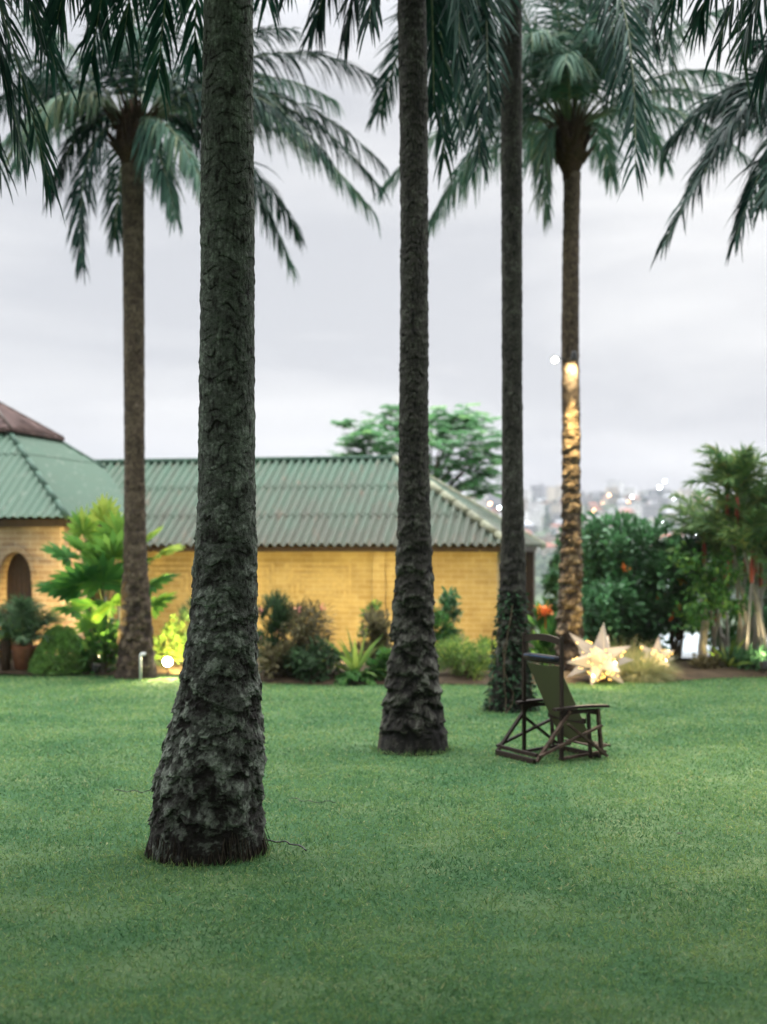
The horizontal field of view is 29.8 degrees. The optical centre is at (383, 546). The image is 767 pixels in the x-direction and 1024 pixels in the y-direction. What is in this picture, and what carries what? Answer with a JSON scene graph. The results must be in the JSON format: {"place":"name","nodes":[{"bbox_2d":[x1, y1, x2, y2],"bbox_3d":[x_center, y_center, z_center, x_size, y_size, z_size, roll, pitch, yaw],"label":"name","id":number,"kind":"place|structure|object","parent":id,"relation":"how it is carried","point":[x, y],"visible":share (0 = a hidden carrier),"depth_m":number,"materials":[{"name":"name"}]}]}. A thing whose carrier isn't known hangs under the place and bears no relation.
{"place":"outdoors","nodes":[
{"label":"outdoors","id":0,"kind":"place"},
{"bbox_2d":[0,673,766,1023],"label":"lawn","id":1,"kind":"structure","parent":0,"point":[298,873],"depth_m":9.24,"materials":[{"name":"green plant"}]},
{"bbox_2d":[0,0,110,226],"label":"palm tree","id":2,"kind":"object","parent":1,"relation":"on","point":[53,62],"visible":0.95,"depth_m":12.87,"materials":[{"name":"green plant"}]},
{"bbox_2d":[92,664,101,676],"bbox_3d":[-4.805,2.103,24.150,0.156,0.294,0.156,0,0,0],"label":"floodlight","id":3,"kind":"object","parent":1,"relation":"on","point":[96,668],"visible":0.98,"depth_m":24.10,"materials":[{"name":"black metal"}]},
{"bbox_2d":[114,789,153,792],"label":"twig","id":4,"kind":"object","parent":1,"relation":"on","point":[133,790],"visible":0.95,"depth_m":12.76,"materials":[{"name":"brown wood"}]},
{"bbox_2d":[39,0,284,866],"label":"palm tree","id":5,"kind":"object","parent":1,"relation":"on","point":[207,788],"visible":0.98,"depth_m":10.12,"materials":[{"name":"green plant"}]},
{"bbox_2d":[162,657,172,675],"bbox_3d":[-3.654,2.049,24.357,0.177,0.402,0.150,0,0,-9],"label":"floodlight","id":6,"kind":"object","parent":1,"relation":"on","point":[167,662],"visible":0.99,"depth_m":24.30,"materials":[{"name":"white metal"}]},
{"bbox_2d":[265,839,306,850],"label":"fallen twig","id":7,"kind":"object","parent":1,"relation":"on","point":[287,842],"visible":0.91,"depth_m":10.53,"materials":[{"name":"brown wood"}]},
{"bbox_2d":[274,0,497,755],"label":"palm tree","id":8,"kind":"object","parent":1,"relation":"on","point":[413,717],"visible":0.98,"depth_m":15.50,"materials":[{"name":"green plant"}]},
{"bbox_2d":[364,0,686,712],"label":"palm tree","id":9,"kind":"object","parent":1,"relation":"on","point":[507,44],"visible":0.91,"depth_m":19.13,"materials":[{"name":"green plant"}]},
{"bbox_2d":[480,589,539,713],"bbox_3d":[1.709,1.415,19.347,0.836,1.715,0.850,0,0,0],"label":"ivy","id":10,"kind":"object","parent":9,"relation":"attached to","point":[487,703],"visible":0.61,"depth_m":19.10,"materials":[{"name":"green plant"}]},
{"bbox_2d":[495,633,610,763],"bbox_3d":[1.788,1.552,15.111,0.982,1.290,0.947,0,0,-26],"label":"deck chair","id":11,"kind":"object","parent":1,"relation":"on","point":[567,720],"visible":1,"depth_m":14.99,"materials":[{"name":"brown wood"}]},
{"bbox_2d":[566,623,632,684],"bbox_3d":[3.443,1.705,23.063,1.055,1.008,1.054,0,0,16],"label":"star lantern","id":12,"kind":"object","parent":1,"relation":"on","point":[599,659],"visible":1,"depth_m":22.93,"materials":[{"name":"paper"}]},
{"bbox_2d":[650,28,766,268],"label":"palm tree","id":13,"kind":"object","parent":1,"relation":"on","point":[724,134],"visible":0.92,"depth_m":19.40,"materials":[{"name":"green plant"}]},
{"bbox_2d":[652,0,766,115],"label":"palm tree","id":14,"kind":"object","parent":1,"relation":"on","point":[751,11],"visible":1,"depth_m":13.36,"materials":[{"name":"green plant"}]},
{"bbox_2d":[0,643,766,684],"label":"flower bed ground","id":15,"kind":"structure","parent":0,"point":[691,673],"depth_m":24.00,"materials":[{"name":"soil"}]},
{"bbox_2d":[0,607,13,663],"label":"shrub","id":16,"kind":"object","parent":15,"relation":"on","point":[5,610],"visible":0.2,"depth_m":25.49,"materials":[{"name":"green plant"}]},
{"bbox_2d":[0,617,29,673],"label":"potted plant","id":17,"kind":"object","parent":15,"relation":"on","point":[6,655],"visible":0.77,"depth_m":24.89,"materials":[{"name":"green plant"}]},
{"bbox_2d":[11,645,36,669],"bbox_3d":[-6.275,1.930,25.100,0.460,0.420,0.460,0,0,0],"label":"plant pot","id":18,"kind":"object","parent":15,"relation":"on","point":[21,655],"visible":0.93,"depth_m":24.94,"materials":[{"name":"ceramic"}]},
{"bbox_2d":[0,592,83,647],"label":"potted palm","id":19,"kind":"object","parent":18,"relation":"in","point":[31,632],"visible":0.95,"depth_m":24.96,"materials":[{"name":"green plant"}]},
{"bbox_2d":[27,623,90,674],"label":"clipped shrub","id":20,"kind":"object","parent":15,"relation":"on","point":[65,641],"visible":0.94,"depth_m":24.60,"materials":[{"name":"green plant"}]},
{"bbox_2d":[73,625,118,675],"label":"broadleaf plant","id":21,"kind":"object","parent":15,"relation":"on","point":[92,649],"visible":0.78,"depth_m":24.60,"materials":[{"name":"green plant"}]},
{"bbox_2d":[32,492,184,672],"bbox_3d":[-4.775,0.620,24.841,2.589,3.155,1.994,0,0,0],"label":"fan palm","id":22,"kind":"object","parent":15,"relation":"on","point":[101,549],"visible":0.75,"depth_m":24.54,"materials":[{"name":"plant"}]},
{"bbox_2d":[153,614,187,665],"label":"shrub","id":23,"kind":"object","parent":15,"relation":"on","point":[168,638],"visible":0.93,"depth_m":25.34,"materials":[{"name":"yellow plant"}]},
{"bbox_2d":[171,595,191,660],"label":"shrub","id":24,"kind":"object","parent":15,"relation":"on","point":[184,614],"visible":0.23,"depth_m":25.66,"materials":[{"name":"green plant"}]},
{"bbox_2d":[0,0,390,679],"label":"palm tree","id":25,"kind":"object","parent":15,"relation":"on","point":[134,140],"visible":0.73,"depth_m":24.01,"materials":[{"name":"green plant"}]},
{"bbox_2d":[257,638,296,679],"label":"shrub","id":26,"kind":"object","parent":15,"relation":"on","point":[275,654],"visible":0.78,"depth_m":23.28,"materials":[{"name":"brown plant"}]},
{"bbox_2d":[257,586,299,672],"bbox_3d":[-1.816,1.461,23.857,0.977,1.644,0.965,0,0,0],"label":"shrub","id":27,"kind":"object","parent":15,"relation":"on","point":[278,616],"visible":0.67,"depth_m":23.75,"materials":[{"name":"green plant"}]},
{"bbox_2d":[269,594,339,672],"bbox_3d":[-1.353,1.556,23.893,1.395,1.552,1.559,0,0,0],"label":"shrub","id":28,"kind":"object","parent":15,"relation":"on","point":[305,631],"visible":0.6,"depth_m":23.69,"materials":[{"name":"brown plant"}]},
{"bbox_2d":[280,634,343,682],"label":"shrub","id":29,"kind":"object","parent":15,"relation":"on","point":[300,665],"visible":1,"depth_m":23.16,"materials":[{"name":"green plant"}]},
{"bbox_2d":[316,626,385,677],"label":"agave plant","id":30,"kind":"object","parent":15,"relation":"on","point":[355,660],"visible":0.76,"depth_m":23.30,"materials":[{"name":"green plant"}]},
{"bbox_2d":[326,667,384,685],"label":"fern","id":31,"kind":"object","parent":15,"relation":"on","point":[346,677],"visible":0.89,"depth_m":22.96,"materials":[{"name":"green plant"}]},
{"bbox_2d":[356,599,382,659],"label":"slender shrub","id":32,"kind":"object","parent":15,"relation":"on","point":[375,605],"visible":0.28,"depth_m":25.35,"materials":[{"name":"green plant"}]},
{"bbox_2d":[348,605,391,667],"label":"shrub","id":33,"kind":"object","parent":15,"relation":"on","point":[377,628],"visible":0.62,"depth_m":23.94,"materials":[{"name":"green plant"}]},
{"bbox_2d":[363,645,391,678],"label":"shrub","id":34,"kind":"object","parent":15,"relation":"on","point":[383,655],"visible":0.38,"depth_m":23.18,"materials":[{"name":"green plant"}]},
{"bbox_2d":[433,606,456,667],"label":"shrub","id":35,"kind":"object","parent":15,"relation":"on","point":[441,620],"visible":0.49,"depth_m":24.59,"materials":[{"name":"green plant"}]},
{"bbox_2d":[435,586,464,665],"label":"slender shrub","id":36,"kind":"object","parent":15,"relation":"on","point":[449,603],"visible":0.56,"depth_m":25.14,"materials":[{"name":"green plant"}]},
{"bbox_2d":[435,629,492,680],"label":"shrub","id":37,"kind":"object","parent":15,"relation":"on","point":[455,658],"visible":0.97,"depth_m":23.46,"materials":[{"name":"green plant"}]},
{"bbox_2d":[473,634,496,669],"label":"shrub","id":38,"kind":"object","parent":15,"relation":"on","point":[487,641],"visible":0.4,"depth_m":24.29,"materials":[{"name":"green plant"}]},
{"bbox_2d":[527,598,556,665],"bbox_3d":[2.771,1.549,24.693,0.967,1.344,1.124,0,0,-20],"label":"canna","id":39,"kind":"object","parent":15,"relation":"on","point":[545,622],"visible":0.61,"depth_m":24.76,"materials":[{"name":"green plant"}]},
{"bbox_2d":[539,526,589,612],"bbox_3d":[3.756,0.885,28.784,1.422,2.703,1.376,0,0,-25],"label":"hedge shrub","id":40,"kind":"object","parent":15,"relation":"on","point":[548,583],"visible":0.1,"depth_m":28.72,"materials":[{"name":"green plant"}]},
{"bbox_2d":[372,0,765,670],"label":"palm tree","id":41,"kind":"object","parent":15,"relation":"on","point":[560,72],"visible":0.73,"depth_m":24.13,"materials":[{"name":"green plant"}]},
{"bbox_2d":[551,356,564,362],"bbox_3d":[2.911,-3.127,24.085,0.154,0.138,0.361,0,0,36],"label":"floodlight","id":42,"kind":"object","parent":41,"relation":"attached to","point":[554,359],"visible":1,"depth_m":23.97,"materials":[{"name":"white metal"}]},
{"bbox_2d":[570,351,576,359],"bbox_3d":[3.155,-3.174,23.975,0.114,0.147,0.374,0,0,0],"label":"floodlight","id":43,"kind":"object","parent":41,"relation":"attached to","point":[573,355],"visible":1,"depth_m":23.80,"materials":[{"name":"black metal"}]},
{"bbox_2d":[581,575,650,647],"bbox_3d":[3.954,1.347,26.058,1.512,1.702,1.723,0,0,39],"label":"hedge shrub","id":44,"kind":"object","parent":15,"relation":"on","point":[606,603],"visible":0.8,"depth_m":25.76,"materials":[{"name":"green plant"}]},
{"bbox_2d":[553,508,679,658],"bbox_3d":[4.454,0.785,27.205,2.566,3.044,2.657,0,0,0],"label":"hedge shrub","id":45,"kind":"object","parent":15,"relation":"on","point":[614,553],"visible":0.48,"depth_m":26.68,"materials":[{"name":"green plant"}]},
{"bbox_2d":[606,632,665,666],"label":"ornamental grass","id":46,"kind":"object","parent":15,"relation":"on","point":[634,650],"depth_m":24.65,"materials":[{"name":"plant"}]},
{"bbox_2d":[601,644,687,683],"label":"ornamental grass","id":47,"kind":"object","parent":15,"relation":"on","point":[647,669],"depth_m":23.46,"materials":[{"name":"plant"}]},
{"bbox_2d":[640,636,674,666],"bbox_3d":[4.625,1.858,24.564,0.695,0.702,0.629,0,0,29],"label":"star lantern","id":48,"kind":"object","parent":15,"relation":"on","point":[661,654],"visible":0.32,"depth_m":24.45,"materials":[{"name":"metal"}]},
{"bbox_2d":[639,531,712,659],"bbox_3d":[5.448,0.950,26.587,1.435,2.488,1.551,0,0,0],"label":"hedge shrub","id":49,"kind":"object","parent":15,"relation":"on","point":[657,560],"visible":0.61,"depth_m":26.31,"materials":[{"name":"green plant"}]},
{"bbox_2d":[657,487,750,660],"bbox_3d":[6.157,0.485,26.260,2.065,3.434,2.543,0,0,27],"label":"cane palm","id":50,"kind":"object","parent":15,"relation":"on","point":[705,539],"visible":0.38,"depth_m":26.12,"materials":[{"name":"green plant"}]},
{"bbox_2d":[687,652,726,668],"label":"shrub","id":51,"kind":"object","parent":15,"relation":"on","point":[701,661],"visible":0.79,"depth_m":24.79,"materials":[{"name":"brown plant"}]},
{"bbox_2d":[662,539,755,656],"bbox_3d":[5.758,1.030,25.195,1.617,2.334,1.653,0,0,0],"label":"tree","id":52,"kind":"object","parent":15,"relation":"on","point":[714,598],"visible":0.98,"depth_m":25.12,"materials":[{"name":"green plant"}]},
{"bbox_2d":[679,441,766,660],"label":"cane palm","id":53,"kind":"object","parent":15,"relation":"on","point":[759,490],"visible":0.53,"depth_m":25.13,"materials":[{"name":"green plant"}]},
{"bbox_2d":[697,563,752,650],"bbox_3d":[6.609,1.210,27.352,1.413,1.974,1.308,0,0,0],"label":"shrub","id":54,"kind":"object","parent":15,"relation":"on","point":[733,630],"visible":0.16,"depth_m":27.26,"materials":[{"name":"green plant"}]},
{"bbox_2d":[702,636,753,666],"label":"broadleaf plant","id":55,"kind":"object","parent":15,"relation":"on","point":[728,661],"visible":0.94,"depth_m":24.89,"materials":[{"name":"green plant"}]},
{"bbox_2d":[698,441,766,664],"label":"cane palm","id":56,"kind":"object","parent":15,"relation":"on","point":[748,535],"visible":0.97,"depth_m":24.72,"materials":[{"name":"green plant"}]},
{"bbox_2d":[721,643,766,670],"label":"shrub","id":57,"kind":"object","parent":15,"relation":"on","point":[757,657],"visible":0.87,"depth_m":24.76,"materials":[{"name":"green plant"}]},
{"bbox_2d":[732,552,766,649],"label":"hedge shrub","id":58,"kind":"object","parent":15,"relation":"on","point":[765,610],"visible":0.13,"depth_m":27.77,"materials":[{"name":"green plant"}]},
{"bbox_2d":[759,661,766,676],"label":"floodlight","id":59,"kind":"object","parent":15,"relation":"on","point":[763,665],"visible":0.98,"depth_m":24.43,"materials":[{"name":"black metal"}]},
{"bbox_2d":[0,504,766,685],"bbox_3d":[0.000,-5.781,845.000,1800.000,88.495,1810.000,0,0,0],"label":"terrain","id":60,"kind":"structure","parent":0,"point":[539,593],"depth_m":678.22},
{"bbox_2d":[0,402,176,654],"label":"brick house","id":61,"kind":"structure","parent":60,"relation":"on","point":[45,471],"depth_m":27.56,"materials":[{"name":"yellow brick"}]},
{"bbox_2d":[7,553,31,653],"bbox_3d":[-6.816,1.150,27.321,0.693,2.100,0.040,0,0,12],"label":"door","id":62,"kind":"structure","parent":61,"relation":"in","point":[19,576],"depth_m":27.33,"materials":[{"name":"brown wood"}]},
{"bbox_2d":[87,594,94,633],"bbox_3d":[-6.135,1.100,28.769,0.060,2.300,1.700,0,0,12],"label":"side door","id":63,"kind":"structure","parent":61,"relation":"in","point":[92,597],"depth_m":29.41,"materials":[{"name":"brown wood"}]},
{"bbox_2d":[139,652,145,680],"bbox_3d":[-3.946,1.988,23.600,0.113,0.525,0.054,0,0,0],"label":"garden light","id":64,"kind":"object","parent":60,"relation":"on","point":[140,665],"visible":0.89,"depth_m":23.59,"materials":[{"name":"white paint"}]},
{"bbox_2d":[0,455,546,654],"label":"brick house","id":65,"kind":"structure","parent":60,"relation":"on","point":[326,527],"depth_m":28.96,"materials":[{"name":"yellow brick"}]},
{"bbox_2d":[328,403,501,500],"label":"spreading tree","id":66,"kind":"object","parent":60,"relation":"on","point":[445,428],"visible":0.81,"depth_m":42.74,"materials":[{"name":"green plant"}]},
{"bbox_2d":[471,496,486,502],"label":"city block","id":67,"kind":"structure","parent":60,"relation":"on","point":[483,500],"depth_m":1104.23,"materials":[{"name":"concrete"}]},
{"bbox_2d":[487,491,501,509],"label":"city block","id":68,"kind":"structure","parent":60,"relation":"on","point":[492,499],"depth_m":1069.44,"materials":[{"name":"grey concrete"}]},
{"bbox_2d":[523,497,526,510],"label":"city block","id":69,"kind":"structure","parent":60,"relation":"on","point":[524,498],"depth_m":1023.58,"materials":[{"name":"concrete"}]},
{"bbox_2d":[523,488,531,501],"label":"city block","id":70,"kind":"structure","parent":60,"relation":"on","point":[528,493],"depth_m":1172.51,"materials":[{"name":"concrete"}]},
{"bbox_2d":[524,521,534,534],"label":"city house","id":71,"kind":"structure","parent":60,"relation":"on","point":[529,526],"depth_m":908.40,"materials":[{"name":"grey concrete"}]},
{"bbox_2d":[526,501,537,510],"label":"city block","id":72,"kind":"structure","parent":60,"relation":"on","point":[527,506],"depth_m":1086.44,"materials":[{"name":"concrete"}]},
{"bbox_2d":[524,509,541,531],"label":"city block","id":73,"kind":"structure","parent":60,"relation":"on","point":[534,517],"depth_m":933.37,"materials":[{"name":"concrete"}]},
{"bbox_2d":[529,501,542,515],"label":"city block","id":74,"kind":"structure","parent":60,"relation":"on","point":[538,506],"depth_m":1001.57,"materials":[{"name":"concrete"}]},
{"bbox_2d":[530,483,546,498],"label":"city block","id":75,"kind":"structure","parent":60,"relation":"on","point":[539,491],"depth_m":1205.12,"materials":[{"name":"grey concrete"}]},
{"bbox_2d":[535,534,555,544],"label":"city block","id":76,"kind":"structure","parent":60,"relation":"on","point":[548,538],"depth_m":845.79,"materials":[{"name":"concrete"}]},
{"bbox_2d":[535,543,556,555],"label":"city house","id":77,"kind":"structure","parent":60,"relation":"on","point":[550,547],"depth_m":818.45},
{"bbox_2d":[547,484,561,502],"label":"city block","id":78,"kind":"structure","parent":60,"relation":"on","point":[554,493],"depth_m":1136.33,"materials":[{"name":"concrete"}]},
{"bbox_2d":[550,524,560,530],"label":"city house","id":79,"kind":"structure","parent":60,"relation":"on","point":[553,526],"depth_m":950.63,"materials":[{"name":"white"}]},
{"bbox_2d":[551,513,560,523],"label":"city block","id":80,"kind":"structure","parent":60,"relation":"on","point":[555,516],"depth_m":1000.27,"materials":[{"name":"grey concrete"}]},
{"bbox_2d":[550,503,582,517],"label":"city block","id":81,"kind":"structure","parent":60,"relation":"on","point":[556,507],"depth_m":1030.91,"materials":[{"name":"concrete"}]},
{"bbox_2d":[581,496,602,505],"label":"city block","id":82,"kind":"structure","parent":60,"relation":"on","point":[584,500],"depth_m":1112.22,"materials":[{"name":"grey concrete"}]},
{"bbox_2d":[586,503,598,508],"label":"city house","id":83,"kind":"structure","parent":60,"relation":"on","point":[594,504],"depth_m":1078.39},
{"bbox_2d":[588,507,602,515],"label":"city house","id":84,"kind":"structure","parent":60,"relation":"on","point":[592,509],"depth_m":1043.78,"materials":[{"name":"white"}]},
{"bbox_2d":[593,491,620,498],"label":"city block","id":85,"kind":"structure","parent":60,"relation":"on","point":[598,493],"depth_m":1201.97,"materials":[{"name":"grey concrete"}]},
{"bbox_2d":[595,509,619,517],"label":"city block","id":86,"kind":"structure","parent":60,"relation":"on","point":[608,512],"depth_m":1006.16,"materials":[{"name":"concrete"}]},
{"bbox_2d":[605,485,618,503],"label":"city block","id":87,"kind":"structure","parent":60,"relation":"on","point":[610,491],"depth_m":1142.97,"materials":[{"name":"concrete"}]},
{"bbox_2d":[606,478,623,491],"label":"city block","id":88,"kind":"structure","parent":60,"relation":"on","point":[618,482],"depth_m":1265.51,"materials":[{"name":"concrete"}]},
{"bbox_2d":[466,491,764,603],"bbox_3d":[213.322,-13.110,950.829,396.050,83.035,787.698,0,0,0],"label":"trees","id":89,"kind":"object","parent":60,"relation":"on","point":[546,517],"visible":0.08,"depth_m":986.79,"materials":[{"name":"green plant"}]},
{"bbox_2d":[617,500,628,507],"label":"city house","id":90,"kind":"structure","parent":60,"relation":"on","point":[621,502],"depth_m":1096.97,"materials":[{"name":"grey concrete"}]},
{"bbox_2d":[620,486,630,497],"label":"city block","id":91,"kind":"structure","parent":60,"relation":"on","point":[622,491],"depth_m":1204.63,"materials":[{"name":"concrete"}]},
{"bbox_2d":[619,509,635,513],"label":"city house","id":92,"kind":"structure","parent":60,"relation":"on","point":[629,511],"depth_m":1028.81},
{"bbox_2d":[619,503,639,513],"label":"city block","id":93,"kind":"structure","parent":60,"relation":"on","point":[635,507],"depth_m":1053.63,"materials":[{"name":"concrete"}]},
{"bbox_2d":[624,486,638,497],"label":"city block","id":94,"kind":"structure","parent":60,"relation":"on","point":[632,491],"depth_m":1169.49,"materials":[{"name":"concrete"}]},
{"bbox_2d":[623,496,640,503],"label":"city house","id":95,"kind":"structure","parent":60,"relation":"on","point":[634,498],"depth_m":1125.75,"materials":[{"name":"white"}]},
{"bbox_2d":[640,502,657,517],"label":"city block","id":96,"kind":"structure","parent":60,"relation":"on","point":[644,503],"depth_m":1029.70,"materials":[{"name":"concrete"}]},
{"bbox_2d":[641,502,660,518],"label":"city block","id":97,"kind":"structure","parent":60,"relation":"on","point":[648,511],"depth_m":987.32,"materials":[{"name":"grey concrete"}]},
{"bbox_2d":[641,493,661,501],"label":"city block","id":98,"kind":"structure","parent":60,"relation":"on","point":[650,497],"depth_m":1163.93,"materials":[{"name":"grey concrete"}]},
{"bbox_2d":[647,487,671,495],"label":"city block","id":99,"kind":"structure","parent":60,"relation":"on","point":[665,491],"depth_m":1260.81,"materials":[{"name":"grey concrete"}]},
{"bbox_2d":[654,495,670,507],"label":"city block","id":100,"kind":"structure","parent":60,"relation":"on","point":[659,500],"depth_m":1134.76,"materials":[{"name":"grey concrete"}]},
{"bbox_2d":[662,509,678,518],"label":"city house","id":101,"kind":"structure","parent":60,"relation":"on","point":[667,511],"depth_m":1029.04,"materials":[{"name":"concrete"}]},
{"bbox_2d":[670,494,687,505],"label":"city block","id":102,"kind":"structure","parent":60,"relation":"on","point":[675,501],"depth_m":1106.64,"materials":[{"name":"concrete"}]},
{"bbox_2d":[678,487,692,499],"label":"city block","id":103,"kind":"structure","parent":60,"relation":"on","point":[687,492],"depth_m":1198.94,"materials":[{"name":"concrete"}]},
{"bbox_2d":[0,0,766,497],"label":"sky","id":104,"kind":"structure","parent":0,"point":[673,353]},
{"bbox_2d":[626,632,735,657],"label":"water","id":105,"kind":"structure","parent":0,"point":[690,645],"depth_m":29.68,"materials":[{"name":"grey liquid"}]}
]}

